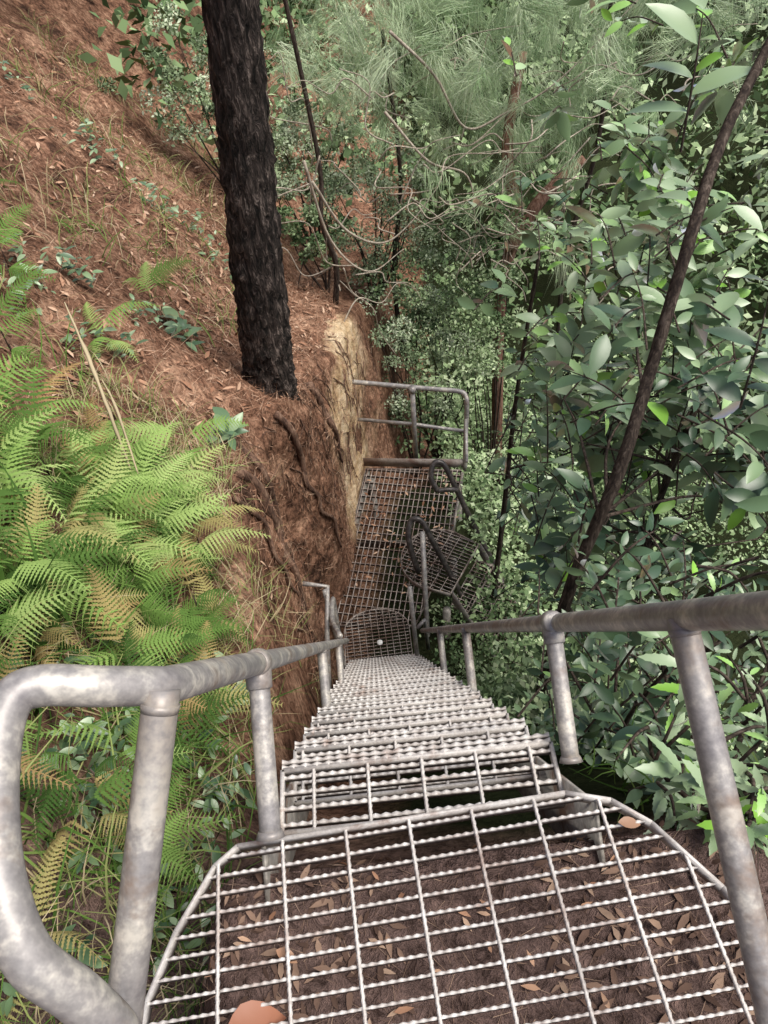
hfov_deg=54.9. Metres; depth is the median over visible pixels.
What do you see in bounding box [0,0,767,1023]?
ground
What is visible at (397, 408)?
grey green shrub
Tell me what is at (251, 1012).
brown fallen leaf
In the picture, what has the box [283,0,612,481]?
slim tree
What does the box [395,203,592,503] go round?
bright shrub
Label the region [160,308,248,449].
leafy plants
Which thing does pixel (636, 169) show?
broad leaf tree
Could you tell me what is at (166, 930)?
grass
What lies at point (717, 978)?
fallen leaves
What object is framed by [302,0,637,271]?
bare branches
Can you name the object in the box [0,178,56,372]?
bracken fern
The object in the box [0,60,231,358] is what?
leafy plants
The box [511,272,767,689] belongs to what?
broad leaf tree
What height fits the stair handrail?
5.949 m
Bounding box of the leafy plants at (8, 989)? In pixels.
[0,591,256,1016]
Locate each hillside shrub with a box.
[94,1,289,181]
[277,204,353,292]
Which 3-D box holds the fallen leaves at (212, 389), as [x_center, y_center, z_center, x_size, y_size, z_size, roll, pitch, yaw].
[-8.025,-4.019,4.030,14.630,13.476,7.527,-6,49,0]
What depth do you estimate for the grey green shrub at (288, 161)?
9.18 m
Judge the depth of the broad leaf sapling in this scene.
5.59 m
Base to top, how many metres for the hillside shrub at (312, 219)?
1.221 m
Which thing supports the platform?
on the ground at (78, 20)
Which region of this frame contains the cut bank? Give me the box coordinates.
[220,307,403,706]
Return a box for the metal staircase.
[261,653,606,901]
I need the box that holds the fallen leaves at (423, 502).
[355,475,458,592]
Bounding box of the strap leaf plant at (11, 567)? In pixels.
[0,462,82,656]
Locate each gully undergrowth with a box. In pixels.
[341,149,767,588]
[429,431,767,762]
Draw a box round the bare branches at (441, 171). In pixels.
[269,23,756,352]
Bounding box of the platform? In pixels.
[330,380,542,666]
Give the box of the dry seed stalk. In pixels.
[64,302,141,485]
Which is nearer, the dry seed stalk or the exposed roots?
the dry seed stalk
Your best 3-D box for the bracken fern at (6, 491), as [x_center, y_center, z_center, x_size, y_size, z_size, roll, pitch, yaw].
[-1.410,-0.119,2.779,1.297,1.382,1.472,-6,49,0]
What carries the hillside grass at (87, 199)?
on the ground at (78, 20)
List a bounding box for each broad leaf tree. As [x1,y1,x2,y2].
[457,0,767,725]
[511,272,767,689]
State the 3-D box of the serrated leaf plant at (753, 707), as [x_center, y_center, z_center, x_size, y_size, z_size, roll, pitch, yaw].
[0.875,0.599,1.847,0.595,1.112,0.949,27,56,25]
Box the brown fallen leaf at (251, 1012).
[229,816,640,1023]
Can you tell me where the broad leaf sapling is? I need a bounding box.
[484,250,614,688]
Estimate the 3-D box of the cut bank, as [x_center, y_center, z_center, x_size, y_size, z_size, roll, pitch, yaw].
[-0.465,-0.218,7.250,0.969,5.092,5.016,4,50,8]
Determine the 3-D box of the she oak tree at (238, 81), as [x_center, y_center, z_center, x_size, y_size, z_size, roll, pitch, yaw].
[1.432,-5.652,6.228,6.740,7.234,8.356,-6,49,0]
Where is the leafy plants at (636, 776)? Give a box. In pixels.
[521,695,748,830]
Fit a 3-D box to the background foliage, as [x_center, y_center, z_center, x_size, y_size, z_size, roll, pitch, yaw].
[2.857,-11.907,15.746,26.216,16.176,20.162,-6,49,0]
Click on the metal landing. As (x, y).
(526, 803)
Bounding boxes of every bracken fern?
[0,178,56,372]
[0,347,211,639]
[0,402,262,747]
[0,555,282,1023]
[36,396,270,590]
[82,256,192,362]
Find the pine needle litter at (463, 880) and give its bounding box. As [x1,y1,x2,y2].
[202,822,767,1023]
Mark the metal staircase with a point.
(397, 716)
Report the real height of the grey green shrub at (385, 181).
2.584 m
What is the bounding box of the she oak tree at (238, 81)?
[201,0,767,400]
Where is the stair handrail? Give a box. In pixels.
[0,581,767,1023]
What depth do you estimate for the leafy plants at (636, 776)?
2.83 m
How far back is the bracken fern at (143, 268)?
4.34 m
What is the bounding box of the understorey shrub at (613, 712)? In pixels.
[507,477,767,808]
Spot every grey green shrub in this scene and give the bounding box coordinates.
[196,34,374,258]
[275,92,472,318]
[349,210,507,458]
[368,313,498,476]
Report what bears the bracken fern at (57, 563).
on the ground at (78, 20)
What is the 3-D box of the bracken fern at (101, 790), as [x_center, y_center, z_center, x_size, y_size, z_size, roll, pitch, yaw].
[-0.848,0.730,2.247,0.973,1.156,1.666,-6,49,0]
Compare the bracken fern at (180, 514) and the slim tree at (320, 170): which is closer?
the bracken fern at (180, 514)
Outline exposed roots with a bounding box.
[230,308,388,660]
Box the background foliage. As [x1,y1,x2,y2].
[78,0,767,507]
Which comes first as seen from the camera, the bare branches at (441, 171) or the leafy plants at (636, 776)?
the leafy plants at (636, 776)
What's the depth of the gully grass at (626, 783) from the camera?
2.42 m
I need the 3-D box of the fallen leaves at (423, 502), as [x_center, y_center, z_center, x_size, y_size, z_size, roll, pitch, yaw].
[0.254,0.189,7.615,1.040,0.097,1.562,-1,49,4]
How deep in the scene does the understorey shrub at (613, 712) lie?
2.59 m
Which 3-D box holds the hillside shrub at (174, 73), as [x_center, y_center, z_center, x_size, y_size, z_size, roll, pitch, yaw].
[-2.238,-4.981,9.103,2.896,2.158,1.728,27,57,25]
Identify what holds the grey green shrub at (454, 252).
on the ground at (78, 20)
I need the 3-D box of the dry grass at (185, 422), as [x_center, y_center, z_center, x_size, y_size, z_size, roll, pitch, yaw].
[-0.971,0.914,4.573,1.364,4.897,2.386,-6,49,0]
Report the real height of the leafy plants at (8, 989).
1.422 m
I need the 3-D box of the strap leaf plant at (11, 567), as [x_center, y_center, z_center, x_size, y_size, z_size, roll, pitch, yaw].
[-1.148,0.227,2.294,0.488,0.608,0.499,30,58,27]
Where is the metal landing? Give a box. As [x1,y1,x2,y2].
[142,790,753,1023]
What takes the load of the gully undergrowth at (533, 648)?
on the ground at (78, 20)
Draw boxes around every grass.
[0,7,295,390]
[0,329,337,707]
[0,525,307,1023]
[499,699,765,830]
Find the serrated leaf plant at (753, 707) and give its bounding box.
[613,562,767,876]
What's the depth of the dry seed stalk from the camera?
3.00 m
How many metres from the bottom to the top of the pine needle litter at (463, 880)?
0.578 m
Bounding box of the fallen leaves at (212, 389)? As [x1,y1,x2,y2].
[0,24,365,660]
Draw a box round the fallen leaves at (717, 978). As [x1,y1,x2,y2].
[197,818,762,1023]

